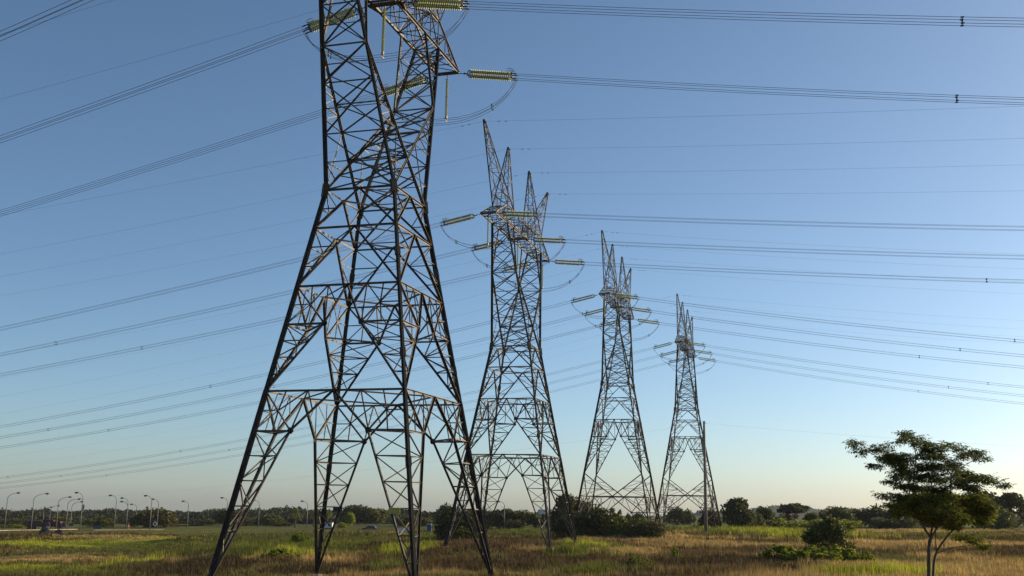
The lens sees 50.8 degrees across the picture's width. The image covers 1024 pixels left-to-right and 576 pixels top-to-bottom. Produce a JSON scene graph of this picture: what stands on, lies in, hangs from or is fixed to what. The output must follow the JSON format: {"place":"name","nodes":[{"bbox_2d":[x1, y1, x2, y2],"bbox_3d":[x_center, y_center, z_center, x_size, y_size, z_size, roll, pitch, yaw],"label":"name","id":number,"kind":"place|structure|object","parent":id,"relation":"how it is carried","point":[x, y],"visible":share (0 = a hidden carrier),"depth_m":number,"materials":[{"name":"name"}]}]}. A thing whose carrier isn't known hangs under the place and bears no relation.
{"place":"outdoors","nodes":[
{"label":"outdoors","id":0,"kind":"place"},
{"bbox_2d":[0,510,1023,575],"bbox_3d":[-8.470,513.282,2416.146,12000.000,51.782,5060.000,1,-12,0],"label":"ground","id":1,"kind":"structure","parent":0,"point":[254,527],"depth_m":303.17,"materials":[{"name":"green plant"}]},
{"bbox_2d":[0,518,34,524],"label":"tree","id":2,"kind":"object","parent":1,"relation":"on","point":[16,521],"visible":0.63,"depth_m":387.39,"materials":[{"name":"green plant"}]},
{"bbox_2d":[25,521,50,529],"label":"truck","id":3,"kind":"object","parent":1,"relation":"on","point":[35,524],"visible":0.73,"depth_m":338.35,"materials":[{"name":"grey metal"}]},
{"bbox_2d":[81,515,117,526],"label":"tree","id":4,"kind":"object","parent":1,"relation":"on","point":[102,521],"visible":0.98,"depth_m":388.84,"materials":[{"name":"green plant"}]},
{"bbox_2d":[128,506,181,527],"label":"tree","id":5,"kind":"object","parent":1,"relation":"on","point":[165,518],"visible":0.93,"depth_m":377.50,"materials":[{"name":"green plant"}]},
{"bbox_2d":[212,508,238,525],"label":"tree","id":6,"kind":"object","parent":1,"relation":"on","point":[219,516],"visible":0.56,"depth_m":418.26,"materials":[{"name":"green plant"}]},
{"bbox_2d":[254,514,284,525],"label":"tree","id":7,"kind":"object","parent":1,"relation":"on","point":[270,519],"visible":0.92,"depth_m":417.89,"materials":[{"name":"green plant"}]},
{"bbox_2d":[260,547,302,560],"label":"shrub","id":8,"kind":"object","parent":1,"relation":"on","point":[277,551],"visible":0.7,"depth_m":121.66,"materials":[{"name":"green plant"}]},
{"bbox_2d":[290,532,310,542],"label":"shrub","id":9,"kind":"object","parent":1,"relation":"on","point":[295,538],"visible":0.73,"depth_m":179.81,"materials":[{"name":"green plant"}]},
{"bbox_2d":[208,0,493,575],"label":"transmission tower","id":10,"kind":"structure","parent":1,"relation":"on","point":[222,548],"depth_m":85.21,"materials":[{"name":"metal"}]},
{"bbox_2d":[302,6,367,33],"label":"tension insulator","id":11,"kind":"object","parent":10,"relation":"attached to","point":[315,23],"visible":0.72,"depth_m":92.07,"materials":[{"name":"green glass"}]},
{"bbox_2d":[0,27,302,142],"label":"conductor bundle","id":12,"kind":"object","parent":11,"relation":"hanging from","point":[152,84],"visible":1,"depth_m":96.12,"materials":[{"name":"metal"}]},
{"bbox_2d":[381,4,385,58],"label":"jumper insulator","id":13,"kind":"object","parent":10,"relation":"hanging from","point":[383,31],"visible":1,"depth_m":90.36,"materials":[{"name":"green glass"}]},
{"bbox_2d":[379,75,433,96],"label":"tension insulator","id":14,"kind":"object","parent":10,"relation":"attached to","point":[392,92],"visible":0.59,"depth_m":106.48,"materials":[{"name":"green glass"}]},
{"bbox_2d":[0,93,378,215],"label":"conductor bundle","id":15,"kind":"object","parent":14,"relation":"hanging from","point":[181,158],"visible":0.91,"depth_m":112.48,"materials":[{"name":"metal"}]},
{"bbox_2d":[402,0,469,10],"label":"tension insulator","id":16,"kind":"object","parent":10,"relation":"attached to","point":[438,4],"visible":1,"depth_m":89.25,"materials":[{"name":"green glass"}]},
{"bbox_2d":[302,4,469,62],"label":"jumper cable","id":17,"kind":"object","parent":16,"relation":"hanging from","point":[329,53],"visible":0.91,"depth_m":89.47,"materials":[{"name":"metal"}]},
{"bbox_2d":[468,1,1014,26],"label":"conductor bundle","id":18,"kind":"object","parent":16,"relation":"attached to","point":[961,20],"visible":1,"depth_m":81.21,"materials":[{"name":"metal"}]},
{"bbox_2d":[458,68,516,80],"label":"tension insulator","id":19,"kind":"object","parent":10,"relation":"attached to","point":[499,74],"visible":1,"depth_m":103.88,"materials":[{"name":"green glass"}]},
{"bbox_2d":[516,74,1023,104],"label":"conductor bundle","id":20,"kind":"object","parent":19,"relation":"attached to","point":[956,97],"visible":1,"depth_m":95.40,"materials":[{"name":"metal"}]},
{"bbox_2d":[378,75,518,125],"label":"jumper cable","id":21,"kind":"object","parent":20,"relation":"attached to","point":[491,105],"visible":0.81,"depth_m":103.82,"materials":[{"name":"metal"}]},
{"bbox_2d":[337,505,364,523],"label":"tree","id":22,"kind":"object","parent":1,"relation":"on","point":[346,510],"visible":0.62,"depth_m":486.08,"materials":[{"name":"green plant"}]},
{"bbox_2d":[354,504,374,523],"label":"tree","id":23,"kind":"object","parent":1,"relation":"on","point":[364,517],"visible":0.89,"depth_m":486.23,"materials":[{"name":"green plant"}]},
{"bbox_2d":[367,507,390,523],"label":"tree","id":24,"kind":"object","parent":1,"relation":"on","point":[378,515],"visible":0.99,"depth_m":487.05,"materials":[{"name":"green plant"}]},
{"bbox_2d":[387,515,421,525],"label":"tree","id":25,"kind":"object","parent":1,"relation":"on","point":[404,519],"visible":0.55,"depth_m":408.17,"materials":[{"name":"green plant"}]},
{"bbox_2d":[431,502,451,520],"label":"tree","id":26,"kind":"object","parent":1,"relation":"on","point":[439,510],"visible":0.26,"depth_m":506.88,"materials":[{"name":"green plant"}]},
{"bbox_2d":[431,504,491,539],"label":"bush","id":27,"kind":"object","parent":1,"relation":"on","point":[462,531],"visible":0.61,"depth_m":205.31,"materials":[{"name":"green plant"}]},
{"bbox_2d":[476,512,503,527],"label":"tree","id":28,"kind":"object","parent":1,"relation":"on","point":[492,523],"visible":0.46,"depth_m":358.07,"materials":[{"name":"green plant"}]},
{"bbox_2d":[486,508,515,527],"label":"tree","id":29,"kind":"object","parent":1,"relation":"on","point":[508,514],"visible":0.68,"depth_m":358.96,"materials":[{"name":"green plant"}]},
{"bbox_2d":[443,119,576,550],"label":"transmission tower","id":30,"kind":"structure","parent":1,"relation":"on","point":[519,290],"depth_m":161.56,"materials":[{"name":"metal"}]},
{"bbox_2d":[440,213,479,225],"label":"tension insulator","id":31,"kind":"object","parent":30,"relation":"attached to","point":[456,219],"visible":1,"depth_m":153.44,"materials":[{"name":"green glass"}]},
{"bbox_2d":[1,222,440,330],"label":"conductor bundle","id":32,"kind":"object","parent":31,"relation":"attached to","point":[200,282],"visible":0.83,"depth_m":163.42,"materials":[{"name":"metal"}]},
{"bbox_2d":[471,240,507,250],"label":"tension insulator","id":33,"kind":"object","parent":30,"relation":"attached to","point":[479,248],"visible":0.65,"depth_m":168.31,"materials":[{"name":"green glass"}]},
{"bbox_2d":[0,248,470,355],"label":"conductor bundle","id":34,"kind":"object","parent":33,"relation":"attached to","point":[218,307],"visible":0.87,"depth_m":179.78,"materials":[{"name":"metal"}]},
{"bbox_2d":[0,165,999,276],"bbox_3d":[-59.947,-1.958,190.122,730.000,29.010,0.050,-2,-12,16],"label":"earth wire","id":35,"kind":"object","parent":30,"relation":"attached to","point":[525,173],"visible":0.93,"depth_m":173.89,"materials":[{"name":"metal"}]},
{"bbox_2d":[4,106,1016,214],"bbox_3d":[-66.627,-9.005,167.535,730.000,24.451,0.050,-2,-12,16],"label":"earth wire","id":36,"kind":"object","parent":30,"relation":"attached to","point":[524,120],"visible":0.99,"depth_m":150.61,"materials":[{"name":"metal"}]},
{"bbox_2d":[3,138,1017,253],"bbox_3d":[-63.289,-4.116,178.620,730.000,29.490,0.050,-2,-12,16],"label":"earth wire","id":37,"kind":"object","parent":30,"relation":"attached to","point":[546,148],"visible":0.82,"depth_m":162.09,"materials":[{"name":"metal"}]},
{"bbox_2d":[497,209,537,217],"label":"tension insulator","id":38,"kind":"object","parent":30,"relation":"attached to","point":[520,215],"visible":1,"depth_m":150.97,"materials":[{"name":"green glass"}]},
{"bbox_2d":[545,213,1015,230],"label":"conductor bundle","id":39,"kind":"object","parent":38,"relation":"attached to","point":[785,224],"visible":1,"depth_m":140.48,"materials":[{"name":"metal"}]},
{"bbox_2d":[503,263,532,271],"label":"tension insulator","id":40,"kind":"object","parent":30,"relation":"attached to","point":[512,266],"visible":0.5,"depth_m":182.74,"materials":[{"name":"green glass"}]},
{"bbox_2d":[1,269,499,375],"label":"conductor bundle","id":41,"kind":"object","parent":40,"relation":"attached to","point":[227,329],"visible":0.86,"depth_m":196.33,"materials":[{"name":"metal"}]},
{"bbox_2d":[528,236,565,243],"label":"tension insulator","id":42,"kind":"object","parent":30,"relation":"attached to","point":[546,239],"visible":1,"depth_m":165.51,"materials":[{"name":"green glass"}]},
{"bbox_2d":[566,239,1023,259],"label":"conductor bundle","id":43,"kind":"object","parent":42,"relation":"attached to","point":[795,249],"visible":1,"depth_m":155.17,"materials":[{"name":"metal"}]},
{"bbox_2d":[549,259,584,265],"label":"tension insulator","id":44,"kind":"object","parent":30,"relation":"attached to","point":[572,263],"visible":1,"depth_m":180.19,"materials":[{"name":"green glass"}]},
{"bbox_2d":[584,262,1021,282],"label":"conductor bundle","id":45,"kind":"object","parent":44,"relation":"attached to","point":[986,281],"visible":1,"depth_m":168.81,"materials":[{"name":"metal"}]},
{"bbox_2d":[503,519,523,528],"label":"shrub","id":46,"kind":"object","parent":1,"relation":"on","point":[510,524],"visible":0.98,"depth_m":345.21,"materials":[{"name":"green plant"}]},
{"bbox_2d":[505,510,532,527],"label":"tree","id":47,"kind":"object","parent":1,"relation":"on","point":[520,514],"visible":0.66,"depth_m":358.72,"materials":[{"name":"green plant"}]},
{"bbox_2d":[525,512,548,528],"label":"tree","id":48,"kind":"object","parent":1,"relation":"on","point":[532,520],"visible":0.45,"depth_m":351.01,"materials":[{"name":"green plant"}]},
{"bbox_2d":[544,492,594,532],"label":"tree","id":49,"kind":"object","parent":1,"relation":"on","point":[554,511],"visible":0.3,"depth_m":261.89,"materials":[{"name":"green plant"}]},
{"bbox_2d":[551,510,596,538],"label":"bush","id":50,"kind":"object","parent":1,"relation":"on","point":[559,526],"visible":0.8,"depth_m":204.96,"materials":[{"name":"green plant"}]},
{"bbox_2d":[576,504,622,536],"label":"bush","id":51,"kind":"object","parent":1,"relation":"on","point":[599,516],"visible":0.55,"depth_m":206.50,"materials":[{"name":"green plant"}]},
{"bbox_2d":[576,230,660,523],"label":"transmission tower","id":52,"kind":"structure","parent":1,"relation":"on","point":[622,308],"depth_m":232.54,"materials":[{"name":"metal"}]},
{"bbox_2d":[571,294,598,302],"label":"tension insulator","id":53,"kind":"object","parent":52,"relation":"attached to","point":[579,298],"visible":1,"depth_m":224.79,"materials":[{"name":"green glass"}]},
{"bbox_2d":[0,300,570,427],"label":"conductor bundle","id":54,"kind":"object","parent":53,"relation":"hanging from","point":[266,373],"visible":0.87,"depth_m":242.16,"materials":[{"name":"metal"}]},
{"bbox_2d":[584,308,608,315],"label":"tension insulator","id":55,"kind":"object","parent":52,"relation":"attached to","point":[598,310],"visible":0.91,"depth_m":239.56,"materials":[{"name":"grey glass"}]},
{"bbox_2d":[0,314,581,438],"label":"conductor bundle","id":56,"kind":"object","parent":55,"relation":"hanging from","point":[277,384],"visible":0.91,"depth_m":258.26,"materials":[{"name":"metal"}]},
{"bbox_2d":[599,320,621,326],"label":"tension insulator","id":57,"kind":"object","parent":52,"relation":"attached to","point":[601,324],"visible":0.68,"depth_m":254.22,"materials":[{"name":"grey glass"}]},
{"bbox_2d":[1,327,593,448],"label":"conductor bundle","id":58,"kind":"object","parent":57,"relation":"hanging from","point":[277,397],"visible":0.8,"depth_m":274.95,"materials":[{"name":"metal"}]},
{"bbox_2d":[612,293,638,299],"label":"tension insulator","id":59,"kind":"object","parent":52,"relation":"attached to","point":[623,296],"visible":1,"depth_m":222.39,"materials":[{"name":"beige glass"}]},
{"bbox_2d":[639,297,1021,342],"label":"conductor bundle","id":60,"kind":"object","parent":59,"relation":"attached to","point":[834,321],"visible":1,"depth_m":210.21,"materials":[{"name":"metal"}]},
{"bbox_2d":[625,307,651,312],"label":"tension insulator","id":61,"kind":"object","parent":52,"relation":"attached to","point":[639,309],"visible":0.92,"depth_m":236.83,"materials":[{"name":"grey glass"}]},
{"bbox_2d":[652,310,1023,356],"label":"conductor bundle","id":62,"kind":"object","parent":61,"relation":"attached to","point":[843,335],"visible":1,"depth_m":224.33,"materials":[{"name":"metal"}]},
{"bbox_2d":[634,319,659,324],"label":"tension insulator","id":63,"kind":"object","parent":52,"relation":"attached to","point":[648,322],"visible":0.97,"depth_m":251.74,"materials":[{"name":"grey glass"}]},
{"bbox_2d":[660,322,1023,368],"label":"conductor bundle","id":64,"kind":"object","parent":63,"relation":"attached to","point":[840,346],"visible":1,"depth_m":239.33,"materials":[{"name":"metal"}]},
{"bbox_2d":[594,516,649,537],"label":"bush","id":65,"kind":"object","parent":1,"relation":"on","point":[622,527],"visible":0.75,"depth_m":203.49,"materials":[{"name":"green plant"}]},
{"bbox_2d":[630,520,668,539],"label":"bush","id":66,"kind":"object","parent":1,"relation":"on","point":[649,528],"visible":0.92,"depth_m":199.54,"materials":[{"name":"green plant"}]},
{"bbox_2d":[662,506,688,524],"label":"tree","id":67,"kind":"object","parent":1,"relation":"on","point":[678,515],"visible":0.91,"depth_m":466.92,"materials":[{"name":"green plant"}]},
{"bbox_2d":[655,294,721,528],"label":"transmission tower","id":68,"kind":"structure","parent":1,"relation":"on","point":[685,349],"depth_m":304.11,"materials":[{"name":"metal"}]},
{"bbox_2d":[654,342,674,348],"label":"tension insulator","id":69,"kind":"object","parent":68,"relation":"attached to","point":[662,344],"visible":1,"depth_m":296.38,"materials":[{"name":"grey glass"}]},
{"bbox_2d":[2,347,652,478],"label":"conductor bundle","id":70,"kind":"object","parent":69,"relation":"hanging from","point":[309,426],"visible":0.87,"depth_m":320.70,"materials":[{"name":"metal"}]},
{"bbox_2d":[660,350,679,355],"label":"tension insulator","id":71,"kind":"object","parent":68,"relation":"attached to","point":[662,353],"visible":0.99,"depth_m":311.06,"materials":[{"name":"grey glass"}]},
{"bbox_2d":[1,356,659,483],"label":"conductor bundle","id":72,"kind":"object","parent":71,"relation":"hanging from","point":[309,434],"visible":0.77,"depth_m":338.38,"materials":[{"name":"metal"}]},
{"bbox_2d":[685,341,704,346],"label":"tension insulator","id":73,"kind":"object","parent":68,"relation":"attached to","point":[702,345],"visible":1,"depth_m":294.00,"materials":[{"name":"grey glass"}]},
{"bbox_2d":[708,345,1019,387],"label":"conductor bundle","id":74,"kind":"object","parent":73,"relation":"attached to","point":[868,368],"visible":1,"depth_m":280.56,"materials":[{"name":"metal"}]},
{"bbox_2d":[692,350,711,354],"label":"tension insulator","id":75,"kind":"object","parent":68,"relation":"attached to","point":[708,352],"visible":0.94,"depth_m":308.53,"materials":[{"name":"grey glass"}]},
{"bbox_2d":[715,353,1023,396],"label":"conductor bundle","id":76,"kind":"object","parent":75,"relation":"attached to","point":[876,377],"visible":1,"depth_m":294.51,"materials":[{"name":"metal"}]},
{"bbox_2d":[699,357,715,361],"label":"tension insulator","id":77,"kind":"object","parent":68,"relation":"attached to","point":[707,358],"visible":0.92,"depth_m":323.15,"materials":[{"name":"grey glass"}]},
{"bbox_2d":[716,360,1023,404],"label":"conductor bundle","id":78,"kind":"object","parent":77,"relation":"attached to","point":[865,383],"visible":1,"depth_m":310.12,"materials":[{"name":"metal"}]},
{"bbox_2d":[682,508,696,524],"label":"tree","id":79,"kind":"object","parent":1,"relation":"on","point":[690,518],"visible":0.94,"depth_m":468.37,"materials":[{"name":"green plant"}]},
{"bbox_2d":[703,421,707,532],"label":"utility pole","id":80,"kind":"object","parent":1,"relation":"on","point":[705,491],"visible":0.86,"depth_m":245.90,"materials":[{"name":"concrete"}]},
{"bbox_2d":[697,508,722,527],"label":"tree","id":81,"kind":"object","parent":1,"relation":"on","point":[700,521],"visible":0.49,"depth_m":321.37,"materials":[{"name":"green plant"}]},
{"bbox_2d":[720,497,756,527],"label":"tree","id":82,"kind":"object","parent":1,"relation":"on","point":[737,512],"visible":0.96,"depth_m":311.01,"materials":[{"name":"green plant"}]},
{"bbox_2d":[751,506,775,526],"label":"tree","id":83,"kind":"object","parent":1,"relation":"on","point":[768,514],"visible":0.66,"depth_m":369.65,"materials":[{"name":"green plant"}]},
{"bbox_2d":[758,543,796,560],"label":"shrub","id":84,"kind":"object","parent":1,"relation":"on","point":[782,550],"visible":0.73,"depth_m":115.47,"materials":[{"name":"green plant"}]},
{"bbox_2d":[770,517,811,529],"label":"shrub","id":85,"kind":"object","parent":1,"relation":"on","point":[787,525],"visible":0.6,"depth_m":292.05,"materials":[{"name":"green plant"}]},
{"bbox_2d":[777,502,809,521],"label":"tree","id":86,"kind":"object","parent":1,"relation":"on","point":[791,508],"visible":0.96,"depth_m":390.93,"materials":[{"name":"green plant"}]},
{"bbox_2d":[785,544,843,563],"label":"shrub","id":87,"kind":"object","parent":1,"relation":"on","point":[802,553],"visible":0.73,"depth_m":111.94,"materials":[{"name":"green plant"}]},
{"bbox_2d":[800,514,856,551],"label":"bush","id":88,"kind":"object","parent":1,"relation":"on","point":[825,533],"visible":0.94,"depth_m":133.57,"materials":[{"name":"green plant"}]},
{"bbox_2d":[809,519,863,531],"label":"shrub","id":89,"kind":"object","parent":1,"relation":"on","point":[849,525],"visible":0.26,"depth_m":281.20,"materials":[{"name":"green plant"}]},
{"bbox_2d":[823,506,860,522],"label":"tree","id":90,"kind":"object","parent":1,"relation":"on","point":[840,512],"visible":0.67,"depth_m":379.23,"materials":[{"name":"green plant"}]},
{"bbox_2d":[826,544,857,560],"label":"shrub","id":91,"kind":"object","parent":1,"relation":"on","point":[848,554],"visible":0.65,"depth_m":114.25,"materials":[{"name":"green plant"}]},
{"bbox_2d":[847,507,869,526],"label":"tree","id":92,"kind":"object","parent":1,"relation":"on","point":[859,514],"visible":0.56,"depth_m":389.38,"materials":[{"name":"green plant"}]},
{"bbox_2d":[857,550,875,560],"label":"shrub","id":93,"kind":"object","parent":1,"relation":"on","point":[868,556],"visible":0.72,"depth_m":114.33,"materials":[{"name":"green plant"}]},
{"bbox_2d":[861,503,885,526],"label":"tree","id":94,"kind":"object","parent":1,"relation":"on","point":[875,511],"visible":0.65,"depth_m":389.29,"materials":[{"name":"green plant"}]},
{"bbox_2d":[869,516,920,528],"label":"shrub","id":95,"kind":"object","parent":1,"relation":"on","point":[881,522],"visible":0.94,"depth_m":349.23,"materials":[{"name":"green plant"}]},
{"bbox_2d":[842,429,1013,575],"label":"feathery tree","id":96,"kind":"object","parent":1,"relation":"on","point":[978,508],"visible":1,"depth_m":60.23,"materials":[{"name":"green plant"}]},
{"bbox_2d":[959,490,1011,527],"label":"tree","id":97,"kind":"object","parent":1,"relation":"on","point":[997,501],"visible":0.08,"depth_m":369.76,"materials":[{"name":"green plant"}]},
{"bbox_2d":[976,504,1019,528],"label":"shrub","id":98,"kind":"object","parent":1,"relation":"on","point":[1005,519],"visible":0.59,"depth_m":339.63,"materials":[{"name":"green plant"}]},
{"bbox_2d":[997,491,1023,527],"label":"tree","id":99,"kind":"object","parent":1,"relation":"on","point":[1012,499],"visible":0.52,"depth_m":370.46,"materials":[{"name":"green plant"}]},
{"bbox_2d":[0,0,1023,515],"label":"sky","id":100,"kind":"structure","parent":0,"point":[769,463],"materials":[{"name":"blue"}]},
{"bbox_2d":[695,507,1019,516],"bbox_3d":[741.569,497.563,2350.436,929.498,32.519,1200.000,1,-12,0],"label":"ridge","id":101,"kind":"structure","parent":0,"point":[774,510],"depth_m":2070.62,"materials":[{"name":"green plant"}]},
{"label":"tension insulator","id":102,"kind":"object","parent":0,"visible":0},
{"bbox_2d":[1,368,645,488],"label":"conductor bundle","id":103,"kind":"object","parent":102,"relation":"hanging from","point":[307,442],"visible":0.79,"depth_m":355.79,"materials":[{"name":"metal"}]},
{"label":"hill","id":104,"kind":"structure","parent":0,"visible":0},
{"bbox_2d":[0,505,511,523],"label":"distant forest","id":105,"kind":"object","parent":104,"relation":"on","point":[194,517],"visible":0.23,"depth_m":627.61,"materials":[{"name":"green plant"}]},
{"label":"tension insulator","id":106,"kind":"object","parent":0,"visible":0},
{"bbox_2d":[0,0,92,40],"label":"conductor bundle","id":107,"kind":"object","parent":106,"relation":"hanging from","point":[42,17],"visible":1,"depth_m":81.09,"materials":[{"name":"metal"}]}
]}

